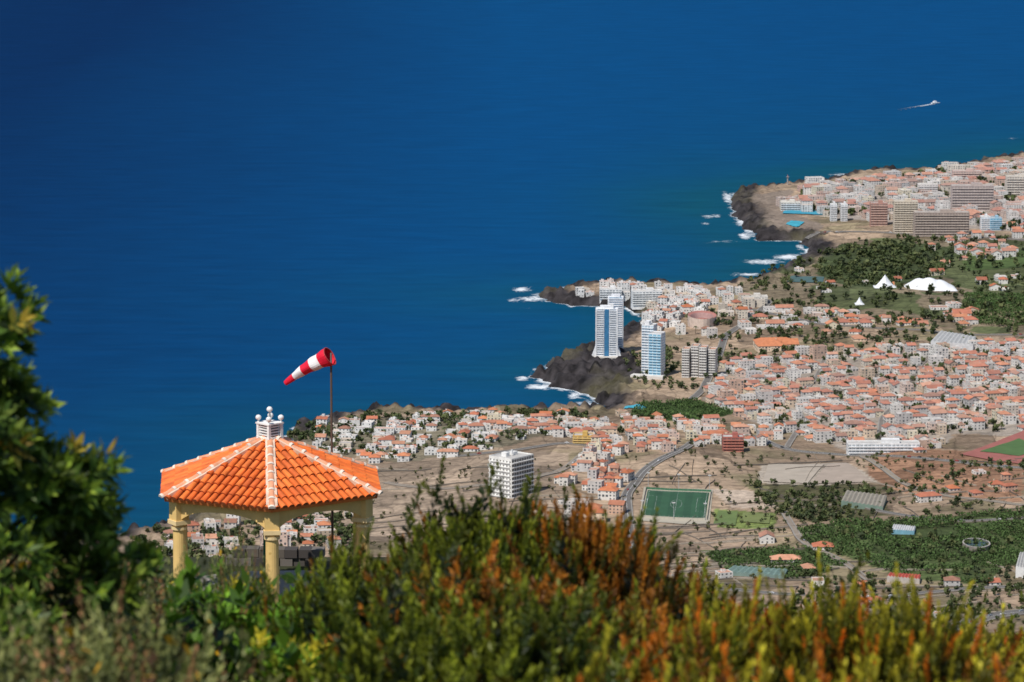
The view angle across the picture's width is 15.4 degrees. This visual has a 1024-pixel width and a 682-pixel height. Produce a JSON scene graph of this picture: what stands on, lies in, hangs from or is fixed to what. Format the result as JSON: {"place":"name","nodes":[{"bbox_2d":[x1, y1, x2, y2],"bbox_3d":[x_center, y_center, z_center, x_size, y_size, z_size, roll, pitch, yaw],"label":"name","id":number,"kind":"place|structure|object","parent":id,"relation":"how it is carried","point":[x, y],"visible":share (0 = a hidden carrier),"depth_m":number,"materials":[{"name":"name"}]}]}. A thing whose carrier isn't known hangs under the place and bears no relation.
{"place":"outdoors","nodes":[
{"label":"outdoors","id":0,"kind":"place"},
{"bbox_2d":[0,0,1023,532],"bbox_3d":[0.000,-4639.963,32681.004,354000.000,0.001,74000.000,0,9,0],"label":"sea","id":1,"kind":"structure","parent":0,"point":[220,220],"depth_m":6476.13,"materials":[{"name":"blue liquid"}]},
{"bbox_2d":[81,151,1023,635],"bbox_3d":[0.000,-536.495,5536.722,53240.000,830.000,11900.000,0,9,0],"label":"terrain","id":2,"kind":"structure","parent":0,"point":[609,385],"depth_m":3859.42,"materials":[{"name":"soil"}]},
{"bbox_2d":[0,262,165,681],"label":"laurel tree","id":3,"kind":"object","parent":2,"relation":"on","point":[67,500],"visible":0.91,"depth_m":22.20,"materials":[{"name":"green plant"}]},
{"bbox_2d":[1,601,203,681],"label":"broom shrub","id":4,"kind":"object","parent":2,"relation":"on","point":[51,655],"visible":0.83,"depth_m":17.37,"materials":[{"name":"green plant"}]},
{"bbox_2d":[11,535,223,651],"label":"broom shrub","id":5,"kind":"object","parent":2,"relation":"on","point":[159,580],"visible":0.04,"depth_m":29.66,"materials":[{"name":"green plant"}]},
{"bbox_2d":[0,591,272,681],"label":"broom shrub","id":6,"kind":"object","parent":2,"relation":"on","point":[69,632],"visible":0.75,"depth_m":17.90,"materials":[{"name":"green plant"}]},
{"bbox_2d":[6,575,272,681],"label":"broom shrub","id":7,"kind":"object","parent":2,"relation":"on","point":[150,659],"visible":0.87,"depth_m":17.90,"materials":[{"name":"green plant"}]},
{"bbox_2d":[12,540,268,681],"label":"broom shrub","id":8,"kind":"object","parent":2,"relation":"on","point":[162,616],"visible":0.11,"depth_m":24.61,"materials":[{"name":"green plant"}]},
{"bbox_2d":[44,591,242,681],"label":"broom shrub","id":9,"kind":"object","parent":2,"relation":"on","point":[220,647],"visible":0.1,"depth_m":24.39,"materials":[{"name":"green plant"}]},
{"bbox_2d":[0,605,291,681],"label":"broom shrub","id":10,"kind":"object","parent":2,"relation":"on","point":[180,659],"visible":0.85,"depth_m":17.69,"materials":[{"name":"green plant"}]},
{"bbox_2d":[0,580,317,681],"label":"broom shrub","id":11,"kind":"object","parent":2,"relation":"on","point":[241,635],"visible":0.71,"depth_m":17.98,"materials":[{"name":"green plant"}]},
{"bbox_2d":[101,569,248,681],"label":"broadleaf shrub","id":12,"kind":"object","parent":2,"relation":"on","point":[181,590],"visible":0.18,"depth_m":24.72,"materials":[{"name":"green plant"}]},
{"bbox_2d":[138,553,257,635],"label":"broadleaf shrub","id":13,"kind":"object","parent":2,"relation":"on","point":[190,572],"visible":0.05,"depth_m":29.69,"materials":[{"name":"green plant"}]},
{"bbox_2d":[125,577,271,643],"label":"broadleaf shrub","id":14,"kind":"object","parent":2,"relation":"on","point":[237,596],"visible":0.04,"depth_m":29.41,"materials":[{"name":"green plant"}]},
{"bbox_2d":[148,583,319,681],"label":"broadleaf shrub","id":15,"kind":"object","parent":2,"relation":"on","point":[258,634],"visible":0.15,"depth_m":24.72,"materials":[{"name":"green plant"}]},
{"bbox_2d":[130,511,352,556],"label":"cliff trees","id":16,"kind":"object","parent":2,"relation":"on","point":[342,528],"visible":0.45,"depth_m":3451.43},
{"bbox_2d":[196,521,287,616],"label":"broom shrub","id":17,"kind":"object","parent":2,"relation":"on","point":[224,578],"visible":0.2,"depth_m":34.64,"materials":[{"name":"green plant"}]},
{"bbox_2d":[163,511,352,556],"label":"cliff houses","id":18,"kind":"structure","parent":2,"relation":"on","point":[319,528],"depth_m":3440.78,"materials":[{"name":"paint"}]},
{"bbox_2d":[219,613,301,681],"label":"broadleaf shrub","id":19,"kind":"object","parent":2,"relation":"on","point":[232,649],"visible":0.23,"depth_m":24.52,"materials":[{"name":"green plant"}]},
{"bbox_2d":[144,406,382,606],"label":"gazebo","id":20,"kind":"object","parent":2,"relation":"on","point":[270,480],"visible":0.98,"depth_m":80.36,"materials":[{"name":"tile"}]},
{"bbox_2d":[191,592,339,681],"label":"broadleaf shrub","id":21,"kind":"object","parent":2,"relation":"on","point":[313,651],"visible":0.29,"depth_m":24.58,"materials":[{"name":"green plant"}]},
{"bbox_2d":[217,566,323,642],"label":"broadleaf shrub","id":22,"kind":"object","parent":2,"relation":"on","point":[245,576],"visible":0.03,"depth_m":29.58,"materials":[{"name":"green plant"}]},
{"bbox_2d":[165,557,380,648],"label":"heath shrub","id":23,"kind":"object","parent":2,"relation":"on","point":[261,603],"visible":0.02,"depth_m":29.66,"materials":[{"name":"green plant"}]},
{"bbox_2d":[226,545,324,565],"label":"dry stone wall","id":24,"kind":"structure","parent":2,"relation":"on","point":[291,555],"depth_m":85.97,"materials":[{"name":"stone"}]},
{"bbox_2d":[244,626,317,681],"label":"broadleaf shrub","id":25,"kind":"object","parent":2,"relation":"on","point":[292,653],"visible":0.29,"depth_m":24.29,"materials":[{"name":"green plant"}]},
{"bbox_2d":[284,347,335,544],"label":"windsock","id":26,"kind":"object","parent":2,"relation":"on","point":[324,357],"visible":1,"depth_m":83.31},
{"bbox_2d":[257,517,407,650],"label":"heath shrub","id":27,"kind":"object","parent":2,"relation":"on","point":[358,557],"visible":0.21,"depth_m":28.46,"materials":[{"name":"green plant"}]},
{"bbox_2d":[254,548,564,681],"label":"heath shrub","id":28,"kind":"object","parent":2,"relation":"on","point":[322,592],"visible":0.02,"depth_m":24.26,"materials":[{"name":"green plant"}]},
{"bbox_2d":[258,452,571,548],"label":"scattered shrubs","id":29,"kind":"object","parent":2,"relation":"on","point":[451,494],"visible":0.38,"depth_m":3637.91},
{"bbox_2d":[335,476,515,630],"bbox_3d":[-0.418,2.729,28.699,2.875,3.358,2.622,-5,10,-26],"label":"heath shrub","id":30,"kind":"object","parent":2,"relation":"on","point":[474,507],"visible":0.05,"depth_m":28.52,"materials":[{"name":"green plant"}]},
{"bbox_2d":[304,460,549,596],"bbox_3d":[-0.216,2.788,29.750,3.159,3.460,3.915,-4,10,-24],"label":"heath shrub","id":31,"kind":"object","parent":2,"relation":"on","point":[481,490],"visible":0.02,"depth_m":30.32,"materials":[{"name":"green plant"}]},
{"bbox_2d":[287,568,582,681],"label":"heath shrub","id":32,"kind":"object","parent":2,"relation":"on","point":[326,670],"visible":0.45,"depth_m":21.59,"materials":[{"name":"green plant"}]},
{"bbox_2d":[286,405,588,440],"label":"coastal trees","id":33,"kind":"object","parent":2,"relation":"on","point":[574,411],"visible":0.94,"depth_m":4056.96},
{"bbox_2d":[296,408,587,457],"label":"villa garden trees","id":34,"kind":"object","parent":2,"relation":"on","point":[452,442],"visible":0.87,"depth_m":3916.34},
{"bbox_2d":[312,406,587,463],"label":"villa houses","id":35,"kind":"structure","parent":2,"relation":"on","point":[386,439],"depth_m":3925.35,"materials":[{"name":"paint"}]},
{"bbox_2d":[297,567,641,681],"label":"heath shrub","id":36,"kind":"object","parent":2,"relation":"on","point":[389,646],"visible":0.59,"depth_m":21.60,"materials":[{"name":"green plant"}]},
{"bbox_2d":[406,480,535,584],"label":"heath shrub","id":37,"kind":"object","parent":2,"relation":"on","point":[440,532],"visible":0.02,"depth_m":28.52,"materials":[{"name":"green plant"}]},
{"bbox_2d":[312,525,634,681],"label":"heath shrub","id":38,"kind":"object","parent":2,"relation":"on","point":[524,647],"visible":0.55,"depth_m":21.39,"materials":[{"name":"green plant"}]},
{"bbox_2d":[340,507,615,641],"bbox_3d":[-0.351,2.846,24.730,2.584,3.478,3.205,6,11,32],"label":"heath shrub","id":39,"kind":"object","parent":2,"relation":"on","point":[475,589],"visible":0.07,"depth_m":24.61,"materials":[{"name":"green plant"}]},
{"bbox_2d":[371,454,590,605],"bbox_3d":[-0.133,2.502,28.844,2.077,3.558,2.551,5,10,25],"label":"heath shrub","id":40,"kind":"object","parent":2,"relation":"on","point":[478,531],"visible":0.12,"depth_m":28.44,"materials":[{"name":"green plant"}]},
{"bbox_2d":[488,449,533,497],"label":"white apartment block","id":41,"kind":"structure","parent":2,"relation":"on","point":[515,468],"depth_m":3578.84,"materials":[{"name":"paint"}]},
{"bbox_2d":[316,532,711,672],"bbox_3d":[0.092,2.882,24.860,3.247,3.074,3.530,-4,10,-24],"label":"brown heath shrub","id":42,"kind":"object","parent":2,"relation":"on","point":[486,582],"visible":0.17,"depth_m":24.70,"materials":[{"name":"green plant"}]},
{"bbox_2d":[370,497,681,614],"bbox_3d":[0.052,2.876,29.879,2.988,3.205,3.259,2,10,10],"label":"brown heath shrub","id":43,"kind":"object","parent":2,"relation":"on","point":[401,538],"depth_m":30.00,"materials":[{"name":"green plant"}]},
{"bbox_2d":[464,481,619,593],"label":"heath shrub","id":44,"kind":"object","parent":2,"relation":"on","point":[504,560],"visible":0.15,"depth_m":28.27,"materials":[{"name":"green plant"}]},
{"bbox_2d":[397,514,688,663],"bbox_3d":[0.391,2.926,24.778,3.724,3.477,3.013,1,9,5],"label":"heath shrub","id":45,"kind":"object","parent":2,"relation":"on","point":[601,602],"visible":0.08,"depth_m":24.60,"materials":[{"name":"green plant"}]},
{"bbox_2d":[462,488,704,621],"bbox_3d":[0.319,2.726,28.858,2.267,3.225,2.134,1,9,4],"label":"brown heath shrub","id":46,"kind":"object","parent":2,"relation":"on","point":[587,554],"visible":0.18,"depth_m":28.50,"materials":[{"name":"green plant"}]},
{"bbox_2d":[368,573,817,681],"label":"heath shrub","id":47,"kind":"object","parent":2,"relation":"on","point":[616,670],"visible":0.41,"depth_m":21.48,"materials":[{"name":"green plant"}]},
{"bbox_2d":[553,441,634,493],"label":"terraced row houses","id":48,"kind":"structure","parent":2,"relation":"on","point":[595,460],"depth_m":3663.61,"materials":[{"name":"paint"}]},
{"bbox_2d":[563,484,626,521],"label":"apartment houses","id":49,"kind":"structure","parent":2,"relation":"on","point":[611,495],"depth_m":3501.76,"materials":[{"name":"paint"}]},
{"bbox_2d":[592,293,623,358],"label":"twin tower hotel","id":50,"kind":"structure","parent":2,"relation":"on","point":[609,324],"depth_m":4445.85,"materials":[{"name":"paint"}]},
{"bbox_2d":[458,412,783,452],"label":"terraced row houses","id":51,"kind":"structure","parent":2,"relation":"on","point":[636,428],"depth_m":3922.17,"materials":[{"name":"paint"}]},
{"bbox_2d":[547,501,701,631],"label":"brown heath shrub","id":52,"kind":"object","parent":2,"relation":"on","point":[645,578],"visible":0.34,"depth_m":28.39,"materials":[{"name":"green plant"}]},
{"bbox_2d":[492,620,757,681],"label":"rusty heath shrub","id":53,"kind":"object","parent":2,"relation":"on","point":[590,673],"visible":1,"depth_m":17.74,"materials":[{"name":"green plant"}]},
{"bbox_2d":[631,287,661,309],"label":"peninsula apartment block","id":54,"kind":"structure","parent":2,"relation":"on","point":[640,298],"depth_m":4874.04,"materials":[{"name":"paint"}]},
{"bbox_2d":[630,320,665,379],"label":"white blue hotel","id":55,"kind":"structure","parent":2,"relation":"on","point":[653,350],"depth_m":4310.76,"materials":[{"name":"paint"}]},
{"bbox_2d":[557,624,742,681],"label":"brown heath shrub","id":56,"kind":"object","parent":2,"relation":"on","point":[666,656],"visible":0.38,"depth_m":21.83,"materials":[{"name":"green plant"}]},
{"bbox_2d":[584,504,728,623],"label":"heath shrub","id":57,"kind":"object","parent":2,"relation":"on","point":[652,553],"visible":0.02,"depth_m":29.71,"materials":[{"name":"brown plant"}]},
{"bbox_2d":[575,278,742,308],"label":"punta village houses","id":58,"kind":"structure","parent":2,"relation":"on","point":[687,293],"depth_m":4934.45,"materials":[{"name":"paint"}]},
{"bbox_2d":[623,337,722,389],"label":"hotel grounds trees","id":59,"kind":"object","parent":2,"relation":"on","point":[669,353],"visible":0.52,"depth_m":4343.94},
{"bbox_2d":[641,295,707,330],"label":"punta village houses","id":60,"kind":"structure","parent":2,"relation":"on","point":[654,312],"depth_m":4775.28,"materials":[{"name":"paint"}]},
{"bbox_2d":[644,490,708,517],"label":"football pitch","id":61,"kind":"object","parent":2,"relation":"on","point":[687,502],"visible":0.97,"depth_m":3541.55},
{"bbox_2d":[577,594,780,664],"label":"brown heath shrub","id":62,"kind":"object","parent":2,"relation":"on","point":[663,611],"visible":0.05,"depth_m":24.52,"materials":[{"name":"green plant"}]},
{"bbox_2d":[338,454,1023,620],"bbox_3d":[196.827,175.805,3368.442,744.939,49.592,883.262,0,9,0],"label":"dry stone field walls","id":63,"kind":"structure","parent":2,"relation":"on","point":[715,563],"depth_m":3410.79,"materials":[{"name":"stone"}]},
{"bbox_2d":[631,397,732,418],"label":"banana plantation","id":64,"kind":"object","parent":2,"relation":"on","point":[647,405],"visible":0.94,"depth_m":4108.94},
{"bbox_2d":[682,343,717,377],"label":"beige apartment block","id":65,"kind":"structure","parent":2,"relation":"on","point":[699,360],"depth_m":4300.97,"materials":[{"name":"paint"}]},
{"bbox_2d":[609,564,815,681],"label":"rusty heath shrub","id":66,"kind":"object","parent":2,"relation":"on","point":[716,647],"visible":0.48,"depth_m":22.50,"materials":[{"name":"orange plant"}]},
{"bbox_2d":[668,293,764,337],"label":"town houses","id":67,"kind":"structure","parent":2,"relation":"on","point":[726,305],"depth_m":4752.86,"materials":[{"name":"paint"}]},
{"bbox_2d":[652,574,822,681],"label":"rusty heath shrub","id":68,"kind":"object","parent":2,"relation":"on","point":[709,648],"visible":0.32,"depth_m":22.53,"materials":[{"name":"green plant"}]},
{"bbox_2d":[677,641,833,681],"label":"rusty heath shrub","id":69,"kind":"object","parent":2,"relation":"on","point":[763,669],"visible":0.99,"depth_m":17.76,"materials":[{"name":"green plant"}]},
{"bbox_2d":[728,565,787,578],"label":"greenhouse","id":70,"kind":"object","parent":2,"relation":"on","point":[736,570],"visible":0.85,"depth_m":3199.20,"materials":[{"name":"glass"}]},
{"bbox_2d":[753,337,798,352],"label":"orange roofed complex","id":71,"kind":"structure","parent":2,"relation":"on","point":[767,344],"depth_m":4464.51,"materials":[{"name":"tile"}]},
{"bbox_2d":[706,544,846,577],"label":"banana plantation","id":72,"kind":"object","parent":2,"relation":"on","point":[723,558],"visible":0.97,"depth_m":3260.65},
{"bbox_2d":[747,478,879,520],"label":"scrub trees","id":73,"kind":"object","parent":2,"relation":"on","point":[798,513],"visible":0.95,"depth_m":3517.62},
{"bbox_2d":[623,448,1023,632],"bbox_3d":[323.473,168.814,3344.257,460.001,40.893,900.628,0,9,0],"label":"scattered shrubs","id":74,"kind":"object","parent":2,"relation":"on","point":[737,552],"visible":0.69,"depth_m":3420.37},
{"bbox_2d":[742,547,915,681],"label":"rusty heath shrub","id":75,"kind":"object","parent":2,"relation":"on","point":[835,650],"visible":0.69,"depth_m":22.43,"materials":[{"name":"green plant"}]},
{"bbox_2d":[684,297,1016,361],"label":"midtown trees","id":76,"kind":"object","parent":2,"relation":"on","point":[799,330],"visible":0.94,"depth_m":4557.02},
{"bbox_2d":[735,301,978,328],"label":"orange roof houses","id":77,"kind":"structure","parent":2,"relation":"on","point":[866,320],"depth_m":4655.47,"materials":[{"name":"paint"}]},
{"bbox_2d":[703,337,1023,452],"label":"hillside town houses","id":78,"kind":"structure","parent":2,"relation":"on","point":[815,404],"depth_m":4157.55,"materials":[{"name":"paint"}]},
{"bbox_2d":[841,490,886,509],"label":"greenhouse","id":79,"kind":"object","parent":2,"relation":"on","point":[861,500],"visible":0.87,"depth_m":3476.32,"materials":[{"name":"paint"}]},
{"bbox_2d":[726,337,1021,448],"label":"town trees","id":80,"kind":"object","parent":2,"relation":"on","point":[883,433],"visible":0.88,"depth_m":4175.00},
{"bbox_2d":[869,200,887,226],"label":"red brown block","id":81,"kind":"structure","parent":2,"relation":"on","point":[878,216],"depth_m":5573.06,"materials":[{"name":"paint"}]},
{"bbox_2d":[758,530,1000,587],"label":"farm houses","id":82,"kind":"structure","parent":2,"relation":"on","point":[766,536],"depth_m":3258.55,"materials":[{"name":"paint"}]},
{"bbox_2d":[798,644,961,681],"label":"rusty heath shrub","id":83,"kind":"object","parent":2,"relation":"on","point":[855,676],"visible":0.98,"depth_m":17.84,"materials":[{"name":"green plant"}]},
{"bbox_2d":[737,233,1023,331],"bbox_3d":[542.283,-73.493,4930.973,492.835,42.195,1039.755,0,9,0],"label":"park trees","id":84,"kind":"object","parent":2,"relation":"on","point":[824,285],"visible":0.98,"depth_m":4964.62,"materials":[{"name":"plant"}]},
{"bbox_2d":[846,438,919,454],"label":"white long hall","id":85,"kind":"structure","parent":2,"relation":"on","point":[885,445],"depth_m":3791.03,"materials":[{"name":"paint"}]},
{"bbox_2d":[816,235,953,284],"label":"park trees","id":86,"kind":"object","parent":2,"relation":"on","point":[846,266],"visible":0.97,"depth_m":5181.55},
{"bbox_2d":[747,456,1023,518],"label":"orchard trees","id":87,"kind":"object","parent":2,"relation":"on","point":[947,477],"visible":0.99,"depth_m":3558.42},
{"bbox_2d":[784,550,987,655],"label":"heath shrub","id":88,"kind":"object","parent":2,"relation":"on","point":[849,577],"visible":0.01,"depth_m":30.35,"materials":[{"name":"green plant"}]},
{"bbox_2d":[769,561,1023,681],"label":"rusty heath shrub","id":89,"kind":"object","parent":2,"relation":"on","point":[930,661],"visible":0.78,"depth_m":22.52,"materials":[{"name":"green plant"}]},
{"bbox_2d":[776,156,1023,228],"bbox_3d":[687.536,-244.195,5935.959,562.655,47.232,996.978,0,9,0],"label":"puerto town buildings","id":90,"kind":"structure","parent":2,"relation":"on","point":[855,195],"depth_m":5868.41,"materials":[{"name":"paint"}]},
{"bbox_2d":[893,198,917,232],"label":"tall beige hotel","id":91,"kind":"structure","parent":2,"relation":"on","point":[903,210],"depth_m":5487.67,"materials":[{"name":"paint"}]},
{"bbox_2d":[788,516,1023,618],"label":"farm trees","id":92,"kind":"object","parent":2,"relation":"on","point":[1009,587],"visible":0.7,"depth_m":3183.09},
{"bbox_2d":[809,580,1003,677],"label":"rusty heath shrub","id":93,"kind":"object","parent":2,"relation":"on","point":[872,595],"visible":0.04,"depth_m":30.22,"materials":[{"name":"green plant"}]},
{"bbox_2d":[797,506,1023,581],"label":"banana plantation","id":94,"kind":"object","parent":2,"relation":"on","point":[893,539],"visible":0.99,"depth_m":3298.23,"materials":[{"name":"plant"}]},
{"bbox_2d":[799,160,1023,229],"bbox_3d":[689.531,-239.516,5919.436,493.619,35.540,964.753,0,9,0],"label":"town trees","id":95,"kind":"object","parent":2,"relation":"on","point":[851,211],"visible":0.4,"depth_m":5812.81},
{"bbox_2d":[904,277,957,291],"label":"white event tent","id":96,"kind":"object","parent":2,"relation":"on","point":[923,284],"visible":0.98,"depth_m":4892.46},
{"bbox_2d":[913,209,969,237],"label":"long brown hotel","id":97,"kind":"structure","parent":2,"relation":"on","point":[946,222],"depth_m":5444.54,"materials":[{"name":"paint"}]},
{"bbox_2d":[931,330,975,349],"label":"warehouse","id":98,"kind":"structure","parent":2,"relation":"on","point":[952,339],"depth_m":4437.58,"materials":[{"name":"paint"}]},
{"bbox_2d":[914,468,1017,502],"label":"farm houses","id":99,"kind":"structure","parent":2,"relation":"on","point":[931,495],"depth_m":3508.59,"materials":[{"name":"paint"}]},
{"bbox_2d":[950,182,993,210],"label":"long grey hotel","id":100,"kind":"structure","parent":2,"relation":"on","point":[980,195],"depth_m":5700.80,"materials":[{"name":"paint"}]},
{"bbox_2d":[928,221,1023,259],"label":"orange roof houses","id":101,"kind":"structure","parent":2,"relation":"on","point":[1006,250],"depth_m":5258.16,"materials":[{"name":"paint"}]},
{"bbox_2d":[943,602,1023,677],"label":"rusty heath shrub","id":102,"kind":"object","parent":2,"relation":"on","point":[1004,639],"visible":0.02,"depth_m":29.76,"materials":[{"name":"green plant"}]},
{"bbox_2d":[960,291,1023,324],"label":"banana plantation","id":103,"kind":"object","parent":2,"relation":"on","point":[997,296],"visible":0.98,"depth_m":4713.77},
{"bbox_2d":[621,441,693,547],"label":"road","id":104,"kind":"structure","parent":0,"point":[643,470],"depth_m":3664.87,"materials":[{"name":"asphalt"}]},
{"bbox_2d":[763,464,823,482],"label":"dirt field","id":105,"kind":"structure","parent":0,"point":[780,472],"depth_m":3679.47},
{"bbox_2d":[812,463,870,482],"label":"dirt field","id":106,"kind":"structure","parent":0,"point":[844,472],"depth_m":3657.21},
{"bbox_2d":[753,435,1022,468],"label":"road","id":107,"kind":"structure","parent":0,"point":[775,445],"depth_m":3783.04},
{"bbox_2d":[859,456,1023,505],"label":"road","id":108,"kind":"structure","parent":0,"point":[885,470],"depth_m":3588.39,"materials":[{"name":"asphalt"}]},
{"bbox_2d":[962,430,1023,462],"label":"running track","id":109,"kind":"structure","parent":0,"point":[979,452],"depth_m":3769.07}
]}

